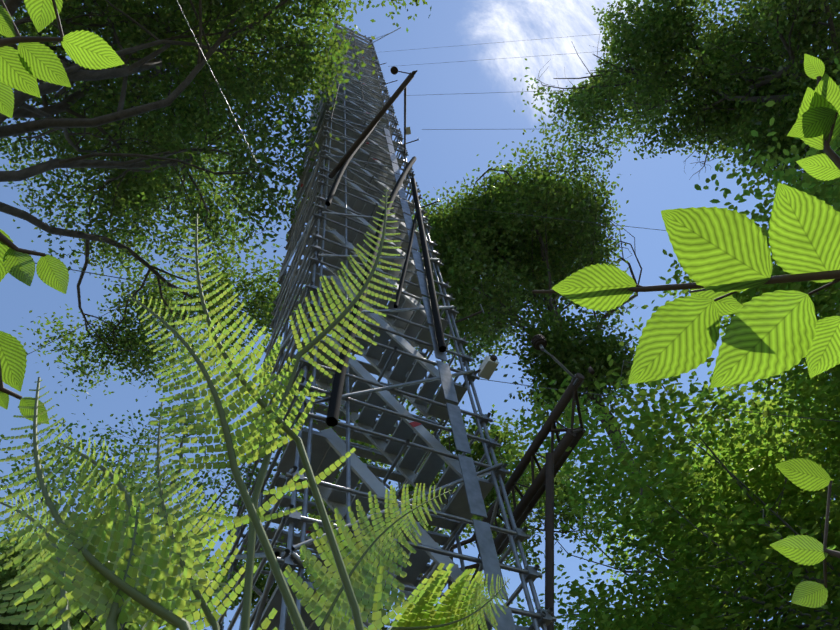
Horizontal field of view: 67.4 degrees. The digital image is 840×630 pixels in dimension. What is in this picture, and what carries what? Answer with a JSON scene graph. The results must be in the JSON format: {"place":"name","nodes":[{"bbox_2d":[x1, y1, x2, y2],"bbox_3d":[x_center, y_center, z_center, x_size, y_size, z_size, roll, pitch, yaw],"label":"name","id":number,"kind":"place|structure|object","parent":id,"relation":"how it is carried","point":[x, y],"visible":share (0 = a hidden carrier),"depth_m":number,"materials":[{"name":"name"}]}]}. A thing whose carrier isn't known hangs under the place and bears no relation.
{"place":"outdoors","nodes":[
{"label":"outdoors","id":0,"kind":"place"},
{"bbox_2d":[0,0,839,629],"label":"sky","id":1,"kind":"structure","parent":0,"point":[654,185],"materials":[{"name":"blue"}]},
{"bbox_2d":[787,54,839,180],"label":"leafy twig","id":2,"kind":"object","parent":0,"point":[816,125],"visible":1,"depth_m":0.85,"materials":[{"name":"green plant"}]},
{"bbox_3d":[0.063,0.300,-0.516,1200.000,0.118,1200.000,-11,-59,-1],"label":"ground","id":3,"kind":"structure","parent":0,"visible":0},
{"bbox_2d":[0,331,48,423],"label":"leafy twig","id":4,"kind":"object","parent":3,"relation":"on","point":[13,360],"visible":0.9,"depth_m":0.67,"materials":[{"name":"green plant"}]},
{"bbox_2d":[0,229,68,293],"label":"leafy twig","id":5,"kind":"object","parent":3,"relation":"on","point":[16,262],"visible":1,"depth_m":0.67,"materials":[{"name":"green plant"}]},
{"bbox_2d":[0,0,123,117],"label":"leafy twig","id":6,"kind":"object","parent":3,"relation":"on","point":[27,63],"visible":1,"depth_m":0.73,"materials":[{"name":"green plant"}]},
{"bbox_2d":[0,493,168,629],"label":"beech tree","id":7,"kind":"object","parent":3,"relation":"on","point":[7,574],"visible":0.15,"depth_m":21.95,"materials":[{"name":"green plant"}]},
{"bbox_2d":[0,371,380,629],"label":"tree","id":8,"kind":"object","parent":3,"relation":"on","point":[101,477],"visible":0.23,"depth_m":8.03,"materials":[{"name":"green plant"}]},
{"bbox_2d":[0,0,431,406],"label":"oak tree","id":9,"kind":"object","parent":3,"relation":"on","point":[138,36],"visible":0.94,"depth_m":19.23,"materials":[{"name":"green plant"}]},
{"bbox_2d":[0,187,509,629],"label":"fern","id":10,"kind":"object","parent":3,"relation":"on","point":[110,568],"visible":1,"depth_m":0.32,"materials":[{"name":"green plant"}]},
{"bbox_2d":[217,23,556,629],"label":"scaffold tower","id":11,"kind":"structure","parent":3,"relation":"on","point":[338,228],"depth_m":9.61,"materials":[{"name":"metal"}]},
{"bbox_2d":[3,0,839,520],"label":"guy wires","id":12,"kind":"object","parent":11,"relation":"attached to","point":[435,204],"visible":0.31,"depth_m":13.57,"materials":[{"name":"grey metal"}]},
{"bbox_2d":[325,17,594,629],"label":"instrument booms","id":13,"kind":"object","parent":11,"relation":"attached to","point":[489,548],"visible":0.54,"depth_m":8.27,"materials":[{"name":"paint"}]},
{"bbox_2d":[211,367,618,629],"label":"oak tree","id":14,"kind":"object","parent":3,"relation":"on","point":[476,447],"visible":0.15,"depth_m":19.93,"materials":[{"name":"green plant"}]},
{"bbox_2d":[396,80,706,610],"bbox_3d":[3.820,0.910,17.243,10.413,29.157,9.864,-11,-59,-1],"label":"oak tree","id":15,"kind":"object","parent":3,"relation":"on","point":[515,258],"visible":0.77,"depth_m":20.57,"materials":[{"name":"green plant"}]},
{"bbox_2d":[467,341,839,629],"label":"tree","id":16,"kind":"object","parent":3,"relation":"on","point":[742,548],"visible":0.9,"depth_m":8.21,"materials":[{"name":"green plant"}]},
{"bbox_2d":[489,533,839,629],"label":"tree","id":17,"kind":"object","parent":3,"relation":"on","point":[621,624],"visible":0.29,"depth_m":8.97,"materials":[{"name":"green plant"}]},
{"bbox_2d":[513,0,839,201],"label":"oak tree","id":18,"kind":"object","parent":3,"relation":"on","point":[733,81],"visible":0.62,"depth_m":19.74,"materials":[{"name":"green plant"}]},
{"bbox_2d":[532,183,839,387],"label":"leafy branch","id":19,"kind":"object","parent":3,"relation":"on","point":[723,255],"visible":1,"depth_m":0.73,"materials":[{"name":"green plant"}]},
{"bbox_2d":[587,380,839,623],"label":"tree","id":20,"kind":"object","parent":3,"relation":"on","point":[634,510],"visible":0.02,"depth_m":13.00,"materials":[{"name":"green plant"}]},
{"bbox_2d":[629,57,839,480],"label":"tree","id":21,"kind":"object","parent":3,"relation":"on","point":[824,300],"visible":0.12,"depth_m":8.54,"materials":[{"name":"green plant"}]},
{"bbox_2d":[770,458,839,607],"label":"leafy twig","id":22,"kind":"object","parent":3,"relation":"on","point":[805,474],"visible":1,"depth_m":0.74,"materials":[{"name":"green plant"}]}
]}

